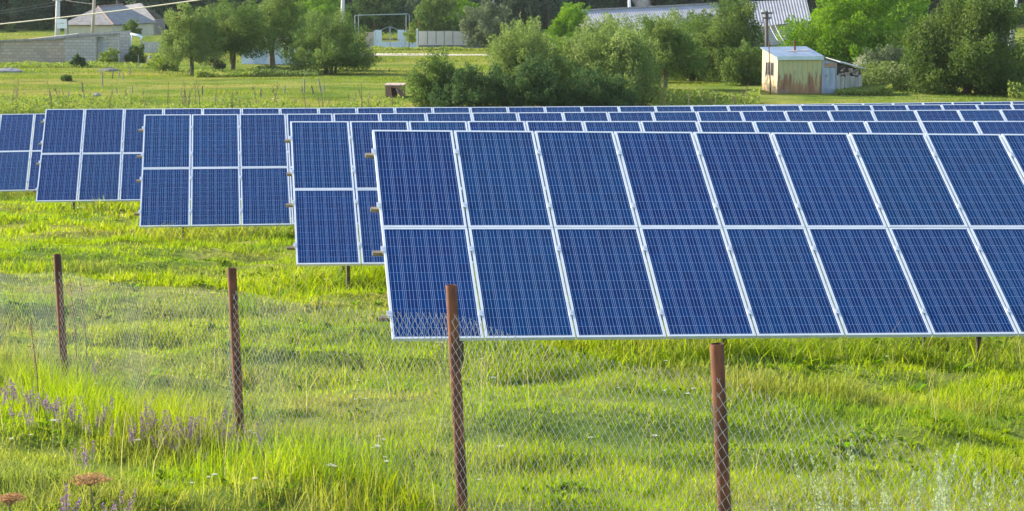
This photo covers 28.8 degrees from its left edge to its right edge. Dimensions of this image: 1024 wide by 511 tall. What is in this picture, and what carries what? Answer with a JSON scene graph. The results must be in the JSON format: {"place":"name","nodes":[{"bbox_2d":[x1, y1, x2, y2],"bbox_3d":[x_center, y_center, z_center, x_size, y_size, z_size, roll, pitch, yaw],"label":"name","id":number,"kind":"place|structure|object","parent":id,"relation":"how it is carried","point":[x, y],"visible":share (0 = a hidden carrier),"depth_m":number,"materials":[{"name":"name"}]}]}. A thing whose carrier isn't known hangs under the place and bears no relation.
{"place":"outdoors","nodes":[
{"label":"outdoors","id":0,"kind":"place"},
{"bbox_2d":[374,53,486,55],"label":"dirt track","id":1,"kind":"structure","parent":0,"point":[420,54],"depth_m":173.58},
{"bbox_2d":[0,10,1023,510],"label":"ground","id":2,"kind":"structure","parent":0,"point":[370,90],"depth_m":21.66,"materials":[{"name":"green plant"}]},
{"bbox_2d":[0,3,8,28],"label":"forest tree","id":3,"kind":"object","parent":2,"relation":"on","point":[2,16],"visible":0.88,"depth_m":233.76,"materials":[{"name":"green plant"}]},
{"bbox_2d":[2,379,16,409],"bbox_3d":[-4.630,1.302,18.417,0.130,0.344,0.147,-5,9,-32],"label":"sage flower","id":4,"kind":"object","parent":2,"relation":"on","point":[13,392],"visible":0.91,"depth_m":18.41,"materials":[{"name":"purple plant"}]},
{"bbox_2d":[0,0,18,22],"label":"forest tree","id":5,"kind":"object","parent":2,"relation":"on","point":[6,3],"visible":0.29,"depth_m":243.74,"materials":[{"name":"green plant"}]},
{"bbox_2d":[0,492,26,510],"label":"dried umbel","id":6,"kind":"object","parent":2,"relation":"on","point":[12,498],"visible":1,"depth_m":10.85,"materials":[{"name":"brown plant"}]},
{"bbox_2d":[4,0,55,28],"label":"forest tree","id":7,"kind":"object","parent":2,"relation":"on","point":[35,13],"visible":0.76,"depth_m":233.31,"materials":[{"name":"green plant"}]},
{"bbox_2d":[28,321,39,419],"bbox_3d":[-4.270,1.072,17.794,0.092,0.980,0.076,-6,10,-40],"label":"dock stalk","id":8,"kind":"object","parent":2,"relation":"on","point":[33,344],"visible":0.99,"depth_m":17.77,"materials":[{"name":"brown plant"}]},
{"bbox_2d":[25,17,54,29],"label":"bush","id":9,"kind":"object","parent":2,"relation":"on","point":[42,25],"visible":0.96,"depth_m":229.89,"materials":[{"name":"green plant"}]},
{"bbox_2d":[52,0,61,35],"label":"utility pole","id":10,"kind":"object","parent":2,"relation":"on","point":[57,14],"visible":0.47,"depth_m":184.54,"materials":[{"name":"concrete"}]},
{"bbox_2d":[0,0,198,24],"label":"overhead cable","id":11,"kind":"object","parent":10,"relation":"attached to","point":[99,12],"visible":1,"depth_m":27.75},
{"bbox_2d":[57,18,68,33],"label":"white board","id":12,"kind":"object","parent":2,"relation":"on","point":[62,23],"visible":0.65,"depth_m":182.76,"materials":[{"name":"paint"}]},
{"bbox_2d":[0,30,130,63],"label":"block wall","id":13,"kind":"structure","parent":2,"relation":"on","point":[68,47],"depth_m":152.49,"materials":[{"name":"grey concrete"}]},
{"bbox_2d":[43,0,90,23],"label":"forest tree","id":14,"kind":"object","parent":2,"relation":"on","point":[68,9],"visible":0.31,"depth_m":235.53,"materials":[{"name":"green plant"}]},
{"bbox_2d":[59,484,80,510],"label":"sage flower","id":15,"kind":"object","parent":2,"relation":"on","point":[67,504],"visible":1,"depth_m":13.33,"materials":[{"name":"purple plant"}]},
{"bbox_2d":[67,279,77,378],"bbox_3d":[-4.582,0.808,20.783,0.094,1.136,0.083,0,8,0],"label":"dock stalk","id":16,"kind":"object","parent":2,"relation":"on","point":[74,321],"visible":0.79,"depth_m":20.76,"materials":[{"name":"brown plant"}]},
{"bbox_2d":[69,53,88,66],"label":"bush","id":17,"kind":"object","parent":2,"relation":"on","point":[78,60],"visible":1,"depth_m":146.20,"materials":[{"name":"green plant"}]},
{"bbox_2d":[0,60,161,67],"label":"weeds","id":18,"kind":"object","parent":2,"relation":"on","point":[105,64],"visible":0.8,"depth_m":146.85,"materials":[{"name":"green plant"}]},
{"bbox_2d":[78,275,87,381],"bbox_3d":[-4.431,0.795,20.581,0.094,1.199,0.089,0,8,0],"label":"dock stalk","id":19,"kind":"object","parent":2,"relation":"on","point":[84,318],"visible":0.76,"depth_m":20.56,"materials":[{"name":"brown plant"}]},
{"bbox_2d":[69,472,114,510],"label":"dried umbel","id":20,"kind":"object","parent":2,"relation":"on","point":[93,480],"visible":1,"depth_m":11.14,"materials":[{"name":"brown plant"}]},
{"bbox_2d":[91,0,95,32],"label":"utility pole","id":21,"kind":"object","parent":2,"relation":"on","point":[93,17],"visible":0.48,"depth_m":180.62,"materials":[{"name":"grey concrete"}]},
{"bbox_2d":[71,0,125,18],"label":"forest tree","id":22,"kind":"object","parent":2,"relation":"on","point":[84,7],"visible":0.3,"depth_m":233.76,"materials":[{"name":"green plant"}]},
{"bbox_2d":[95,47,120,63],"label":"bush","id":23,"kind":"object","parent":2,"relation":"on","point":[105,56],"visible":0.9,"depth_m":150.19,"materials":[{"name":"green plant"}]},
{"bbox_2d":[64,0,155,36],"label":"hip roof house","id":24,"kind":"structure","parent":2,"relation":"on","point":[111,21],"depth_m":203.13,"materials":[{"name":"beige paint"}]},
{"bbox_2d":[118,489,135,510],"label":"sage flower","id":25,"kind":"object","parent":2,"relation":"on","point":[130,503],"visible":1,"depth_m":13.40,"materials":[{"name":"purple plant"}]},
{"bbox_2d":[121,18,142,34],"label":"tree","id":26,"kind":"object","parent":2,"relation":"on","point":[132,25],"visible":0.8,"depth_m":188.53,"materials":[{"name":"green plant"}]},
{"bbox_2d":[124,43,147,62],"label":"bush","id":27,"kind":"object","parent":2,"relation":"on","point":[132,56],"visible":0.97,"depth_m":156.99,"materials":[{"name":"green plant"}]},
{"bbox_2d":[124,3,164,35],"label":"brick outhouse","id":28,"kind":"structure","parent":2,"relation":"on","point":[153,16],"depth_m":215.55,"materials":[{"name":"grey brick"}]},
{"bbox_2d":[142,42,159,52],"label":"wall","id":29,"kind":"structure","parent":2,"relation":"on","point":[149,47],"depth_m":176.98,"materials":[{"name":"concrete"}]},
{"bbox_2d":[126,0,181,28],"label":"forest tree","id":30,"kind":"object","parent":2,"relation":"on","point":[159,10],"visible":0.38,"depth_m":230.41,"materials":[{"name":"green plant"}]},
{"bbox_2d":[146,44,181,70],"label":"bush","id":31,"kind":"object","parent":2,"relation":"on","point":[159,64],"visible":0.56,"depth_m":139.04,"materials":[{"name":"green plant"}]},
{"bbox_2d":[176,416,192,453],"bbox_3d":[-2.673,1.493,16.253,0.153,0.355,0.106,1,8,9],"label":"sage flower","id":32,"kind":"object","parent":2,"relation":"on","point":[182,434],"visible":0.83,"depth_m":16.25,"materials":[{"name":"purple plant"}]},
{"bbox_2d":[155,2,228,74],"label":"tree","id":33,"kind":"object","parent":2,"relation":"on","point":[183,44],"visible":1,"depth_m":131.54,"materials":[{"name":"green plant"}]},
{"bbox_2d":[173,0,211,27],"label":"forest tree","id":34,"kind":"object","parent":2,"relation":"on","point":[197,4],"visible":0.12,"depth_m":233.53,"materials":[{"name":"green plant"}]},
{"bbox_2d":[0,90,404,114],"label":"weeds","id":35,"kind":"object","parent":2,"relation":"on","point":[7,106],"visible":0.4,"depth_m":92.75,"materials":[{"name":"green plant"}]},
{"bbox_2d":[208,53,225,68],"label":"bush","id":36,"kind":"object","parent":2,"relation":"on","point":[217,65],"visible":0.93,"depth_m":133.30,"materials":[{"name":"green plant"}]},
{"bbox_2d":[199,0,246,28],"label":"forest tree","id":37,"kind":"object","parent":2,"relation":"on","point":[216,2],"visible":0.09,"depth_m":231.54,"materials":[{"name":"green plant"}]},
{"bbox_2d":[193,67,253,77],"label":"garden plants","id":38,"kind":"object","parent":2,"relation":"on","point":[212,72],"visible":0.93,"depth_m":126.89,"materials":[{"name":"green plant"}]},
{"bbox_2d":[183,0,285,69],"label":"tree","id":39,"kind":"object","parent":2,"relation":"on","point":[237,24],"visible":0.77,"depth_m":134.26,"materials":[{"name":"green plant"}]},
{"bbox_2d":[239,37,311,64],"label":"pale blue hut","id":40,"kind":"object","parent":2,"relation":"on","point":[264,59],"visible":0.08,"depth_m":149.45,"materials":[{"name":"grey stone"}]},
{"bbox_2d":[253,49,264,63],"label":"door","id":41,"kind":"structure","parent":40,"relation":"in","point":[261,60],"depth_m":149.50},
{"bbox_2d":[244,0,312,66],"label":"tree","id":42,"kind":"object","parent":2,"relation":"on","point":[284,9],"visible":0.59,"depth_m":138.29,"materials":[{"name":"green plant"}]},
{"bbox_2d":[252,65,318,76],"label":"garden plants","id":43,"kind":"object","parent":2,"relation":"on","point":[270,70],"visible":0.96,"depth_m":127.17,"materials":[{"name":"green plant"}]},
{"bbox_2d":[279,8,332,36],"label":"tree","id":44,"kind":"object","parent":2,"relation":"on","point":[304,19],"visible":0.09,"depth_m":163.70,"materials":[{"name":"green plant"}]},
{"bbox_2d":[294,0,353,29],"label":"tree","id":45,"kind":"object","parent":2,"relation":"on","point":[325,7],"visible":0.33,"depth_m":202.81,"materials":[{"name":"green plant"}]},
{"bbox_2d":[278,7,382,73],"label":"tree","id":46,"kind":"object","parent":2,"relation":"on","point":[330,45],"visible":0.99,"depth_m":130.47,"materials":[{"name":"green plant"}]},
{"bbox_2d":[333,0,386,26],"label":"forest tree","id":47,"kind":"object","parent":2,"relation":"on","point":[348,1],"visible":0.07,"depth_m":230.23,"materials":[{"name":"green plant"}]},
{"bbox_2d":[366,32,373,48],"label":"brick pier","id":48,"kind":"structure","parent":2,"relation":"on","point":[370,36],"depth_m":192.28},
{"bbox_2d":[336,0,405,34],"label":"tree","id":49,"kind":"object","parent":2,"relation":"on","point":[381,21],"visible":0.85,"depth_m":211.47,"materials":[{"name":"green plant"}]},
{"bbox_2d":[355,14,409,42],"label":"gas pipe arch","id":50,"kind":"structure","parent":2,"relation":"on","point":[387,14],"depth_m":194.13,"materials":[{"name":"green paint"}]},
{"bbox_2d":[374,22,405,46],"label":"metal gate","id":51,"kind":"structure","parent":2,"relation":"on","point":[401,42],"depth_m":191.90,"materials":[{"name":"blue paint"}]},
{"bbox_2d":[384,83,405,97],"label":"rusty box","id":52,"kind":"object","parent":2,"relation":"on","point":[395,90],"visible":0.69,"depth_m":103.04,"materials":[{"name":"brown metal"}]},
{"bbox_2d":[383,0,431,30],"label":"tree","id":53,"kind":"object","parent":2,"relation":"on","point":[408,8],"visible":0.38,"depth_m":219.26,"materials":[{"name":"green plant"}]},
{"bbox_2d":[403,19,416,47],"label":"tree","id":54,"kind":"object","parent":2,"relation":"on","point":[412,35],"visible":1,"depth_m":188.84,"materials":[{"name":"green plant"}]},
{"bbox_2d":[406,20,417,47],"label":"wicket panel","id":55,"kind":"object","parent":2,"relation":"on","point":[414,44],"visible":0.74,"depth_m":191.92,"materials":[{"name":"blue paint"}]},
{"bbox_2d":[371,46,489,50],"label":"weeds","id":56,"kind":"object","parent":2,"relation":"on","point":[416,48],"visible":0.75,"depth_m":186.58,"materials":[{"name":"green plant"}]},
{"bbox_2d":[400,44,464,106],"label":"dark bush","id":57,"kind":"object","parent":2,"relation":"on","point":[436,67],"visible":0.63,"depth_m":96.23,"materials":[{"name":"green plant"}]},
{"bbox_2d":[411,0,463,31],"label":"tree","id":58,"kind":"object","parent":2,"relation":"on","point":[426,20],"visible":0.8,"depth_m":197.69,"materials":[{"name":"green plant"}]},
{"bbox_2d":[418,31,481,48],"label":"concrete wall","id":59,"kind":"structure","parent":2,"relation":"on","point":[434,39],"depth_m":192.82,"materials":[{"name":"grey concrete"}]},
{"bbox_2d":[441,0,485,24],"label":"tree","id":60,"kind":"object","parent":2,"relation":"on","point":[460,3],"visible":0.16,"depth_m":205.96,"materials":[{"name":"green plant"}]},
{"bbox_2d":[424,61,525,107],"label":"dark bush","id":61,"kind":"object","parent":2,"relation":"on","point":[469,90],"visible":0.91,"depth_m":94.54,"materials":[{"name":"green plant"}]},
{"bbox_2d":[457,0,518,47],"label":"tree","id":62,"kind":"object","parent":2,"relation":"on","point":[483,30],"visible":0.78,"depth_m":188.12,"materials":[{"name":"green plant"}]},
{"bbox_2d":[0,254,1023,510],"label":"chain link fence","id":63,"kind":"object","parent":2,"relation":"on","point":[720,426],"visible":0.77,"depth_m":13.45,"materials":[{"name":"metal"}]},
{"bbox_2d":[0,101,1023,191],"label":"solar array","id":64,"kind":"object","parent":2,"relation":"on","point":[17,139],"visible":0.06,"depth_m":59.82,"materials":[{"name":"blue photovoltaic glass"},{"name":"aluminium"},{"name":"steel"}]},
{"bbox_2d":[484,16,554,74],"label":"willow bush","id":65,"kind":"object","parent":2,"relation":"on","point":[513,21],"visible":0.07,"depth_m":127.16,"materials":[{"name":"green plant"}]},
{"bbox_2d":[496,0,545,25],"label":"forest tree","id":66,"kind":"object","parent":2,"relation":"on","point":[516,7],"visible":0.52,"depth_m":234.06,"materials":[{"name":"green plant"}]},
{"bbox_2d":[483,11,572,100],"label":"willow bush","id":67,"kind":"object","parent":2,"relation":"on","point":[530,45],"visible":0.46,"depth_m":98.05,"materials":[{"name":"green plant"}]},
{"bbox_2d":[33,104,1023,210],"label":"solar array","id":68,"kind":"object","parent":2,"relation":"on","point":[63,176],"visible":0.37,"depth_m":51.34,"materials":[{"name":"blue photovoltaic glass"},{"name":"aluminium"},{"name":"steel"}]},
{"bbox_2d":[502,54,571,106],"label":"dark bush","id":69,"kind":"object","parent":2,"relation":"on","point":[531,85],"visible":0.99,"depth_m":93.74,"materials":[{"name":"green plant"}]},
{"bbox_2d":[523,0,581,26],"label":"forest tree","id":70,"kind":"object","parent":2,"relation":"on","point":[548,8],"visible":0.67,"depth_m":232.78,"materials":[{"name":"green plant"}]},
{"bbox_2d":[546,32,589,98],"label":"willow bush","id":71,"kind":"object","parent":2,"relation":"on","point":[566,44],"visible":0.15,"depth_m":101.31,"materials":[{"name":"green plant"}]},
{"bbox_2d":[544,2,600,51],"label":"tree","id":72,"kind":"object","parent":2,"relation":"on","point":[566,22],"visible":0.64,"depth_m":148.74,"materials":[{"name":"green plant"}]},
{"bbox_2d":[134,109,1023,238],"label":"solar array","id":73,"kind":"object","parent":2,"relation":"on","point":[215,178],"visible":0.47,"depth_m":42.06,"materials":[{"name":"blue photovoltaic glass"},{"name":"aluminium"},{"name":"steel"}]},
{"bbox_2d":[561,0,618,19],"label":"forest tree","id":74,"kind":"object","parent":2,"relation":"on","point":[595,4],"visible":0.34,"depth_m":240.48,"materials":[{"name":"green plant"}]},
{"bbox_2d":[553,66,636,106],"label":"dark bush","id":75,"kind":"object","parent":2,"relation":"on","point":[598,92],"visible":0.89,"depth_m":93.79,"materials":[{"name":"green plant"}]},
{"bbox_2d":[569,10,638,49],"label":"willow bush","id":76,"kind":"object","parent":2,"relation":"on","point":[575,33],"visible":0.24,"depth_m":138.99,"materials":[{"name":"green plant"}]},
{"bbox_2d":[555,15,670,105],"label":"willow bush","id":77,"kind":"object","parent":2,"relation":"on","point":[613,52],"visible":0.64,"depth_m":97.00,"materials":[{"name":"green plant"}]},
{"bbox_2d":[606,0,655,7],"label":"forest tree","id":78,"kind":"object","parent":2,"relation":"on","point":[622,3],"visible":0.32,"depth_m":247.30,"materials":[{"name":"green plant"}]},
{"bbox_2d":[605,25,682,82],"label":"green bush","id":79,"kind":"object","parent":2,"relation":"on","point":[668,75],"visible":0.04,"depth_m":117.26,"materials":[{"name":"green plant"}]},
{"bbox_2d":[572,3,725,44],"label":"long shed building","id":80,"kind":"structure","parent":2,"relation":"on","point":[594,14],"depth_m":197.84,"materials":[{"name":"corrugated metal"}]},
{"bbox_2d":[623,12,684,71],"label":"willow bush","id":81,"kind":"object","parent":2,"relation":"on","point":[642,21],"visible":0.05,"depth_m":131.13,"materials":[{"name":"green plant"}]},
{"bbox_2d":[285,121,1023,290],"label":"solar array","id":82,"kind":"object","parent":2,"relation":"on","point":[324,203],"visible":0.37,"depth_m":33.30,"materials":[{"name":"blue photovoltaic glass"},{"name":"aluminium"},{"name":"steel"}]},
{"bbox_2d":[637,0,685,5],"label":"forest tree","id":83,"kind":"object","parent":2,"relation":"on","point":[664,2],"visible":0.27,"depth_m":245.39,"materials":[{"name":"green plant"}]},
{"bbox_2d":[625,6,709,85],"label":"tree","id":84,"kind":"object","parent":2,"relation":"on","point":[669,37],"visible":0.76,"depth_m":106.82,"materials":[{"name":"green plant"}]},
{"bbox_2d":[667,15,712,80],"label":"green bush","id":85,"kind":"object","parent":2,"relation":"on","point":[692,77],"visible":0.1,"depth_m":119.86,"materials":[{"name":"green plant"}]},
{"bbox_2d":[670,5,715,67],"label":"green bush","id":86,"kind":"object","parent":2,"relation":"on","point":[701,16],"visible":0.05,"depth_m":132.67,"materials":[{"name":"green plant"}]},
{"bbox_2d":[365,130,1023,370],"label":"solar array","id":87,"kind":"object","parent":2,"relation":"on","point":[940,253],"visible":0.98,"depth_m":23.44,"materials":[{"name":"glass"}]},
{"bbox_2d":[677,0,730,11],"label":"forest tree","id":88,"kind":"object","parent":2,"relation":"on","point":[696,1],"visible":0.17,"depth_m":245.25,"materials":[{"name":"green plant"}]},
{"bbox_2d":[651,87,760,105],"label":"weeds","id":89,"kind":"object","parent":2,"relation":"on","point":[678,97],"visible":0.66,"depth_m":96.75,"materials":[{"name":"green plant"}]},
{"bbox_2d":[683,0,776,82],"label":"tree","id":90,"kind":"object","parent":2,"relation":"on","point":[734,28],"visible":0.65,"depth_m":114.69,"materials":[{"name":"green plant"}]},
{"bbox_2d":[717,38,761,84],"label":"green bush","id":91,"kind":"object","parent":2,"relation":"on","point":[748,75],"visible":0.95,"depth_m":110.18,"materials":[{"name":"green plant"}]},
{"bbox_2d":[761,10,772,46],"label":"utility pole","id":92,"kind":"object","parent":2,"relation":"on","point":[766,17],"visible":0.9,"depth_m":112.18,"materials":[{"name":"grey concrete"}]},
{"bbox_2d":[741,0,810,44],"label":"grey roof house","id":93,"kind":"structure","parent":2,"relation":"on","point":[782,10],"depth_m":200.89,"materials":[{"name":"grey metal"}]},
{"bbox_2d":[760,41,865,93],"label":"metal shed","id":94,"kind":"structure","parent":2,"relation":"on","point":[799,69],"depth_m":105.17,"materials":[{"name":"white metal"}]},
{"bbox_2d":[823,68,834,92],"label":"door","id":95,"kind":"structure","parent":94,"relation":"in","point":[829,73],"depth_m":105.29,"materials":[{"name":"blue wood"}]},
{"bbox_2d":[807,0,829,15],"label":"forest tree","id":96,"kind":"object","parent":2,"relation":"on","point":[811,4],"visible":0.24,"depth_m":246.94,"materials":[{"name":"green plant"}]},
{"bbox_2d":[774,0,940,72],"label":"tree","id":97,"kind":"object","parent":2,"relation":"on","point":[854,37],"visible":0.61,"depth_m":121.30,"materials":[{"name":"green plant"}]},
{"bbox_2d":[834,83,892,95],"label":"weeds","id":98,"kind":"object","parent":2,"relation":"on","point":[885,90],"visible":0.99,"depth_m":104.33,"materials":[{"name":"green plant"}]},
{"bbox_2d":[767,439,982,510],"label":"feathery weed","id":99,"kind":"object","parent":2,"relation":"on","point":[828,496],"visible":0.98,"depth_m":9.62,"materials":[{"name":"green plant"}]},
{"bbox_2d":[856,43,905,69],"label":"green bush","id":100,"kind":"object","parent":2,"relation":"on","point":[883,55],"visible":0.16,"depth_m":117.20,"materials":[{"name":"green plant"}]},
{"bbox_2d":[856,59,923,90],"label":"tall weeds","id":101,"kind":"object","parent":2,"relation":"on","point":[878,75],"visible":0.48,"depth_m":108.72,"materials":[{"name":"green plant"}]},
{"bbox_2d":[883,0,937,20],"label":"forest tree","id":102,"kind":"object","parent":2,"relation":"on","point":[930,6],"visible":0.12,"depth_m":248.71,"materials":[{"name":"green plant"}]},
{"bbox_2d":[871,468,987,510],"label":"feathery weed","id":103,"kind":"object","parent":2,"relation":"on","point":[986,493],"visible":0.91,"depth_m":9.60,"materials":[{"name":"green plant"}]},
{"bbox_2d":[869,451,1018,510],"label":"feathery weed","id":104,"kind":"object","parent":2,"relation":"on","point":[939,480],"visible":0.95,"depth_m":9.23,"materials":[{"name":"green plant"}]},
{"bbox_2d":[883,0,1023,94],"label":"round bush","id":105,"kind":"object","parent":2,"relation":"on","point":[958,48],"visible":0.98,"depth_m":105.30,"materials":[{"name":"green plant"}]},
{"bbox_2d":[1007,78,1023,98],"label":"tall weeds","id":106,"kind":"object","parent":2,"relation":"on","point":[1019,91],"visible":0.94,"depth_m":102.58,"materials":[{"name":"green plant"}]},
{"bbox_2d":[0,26,1023,127],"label":"pasture grass","id":107,"kind":"structure","parent":0,"point":[414,60],"depth_m":118.90,"materials":[{"name":"green plant"}]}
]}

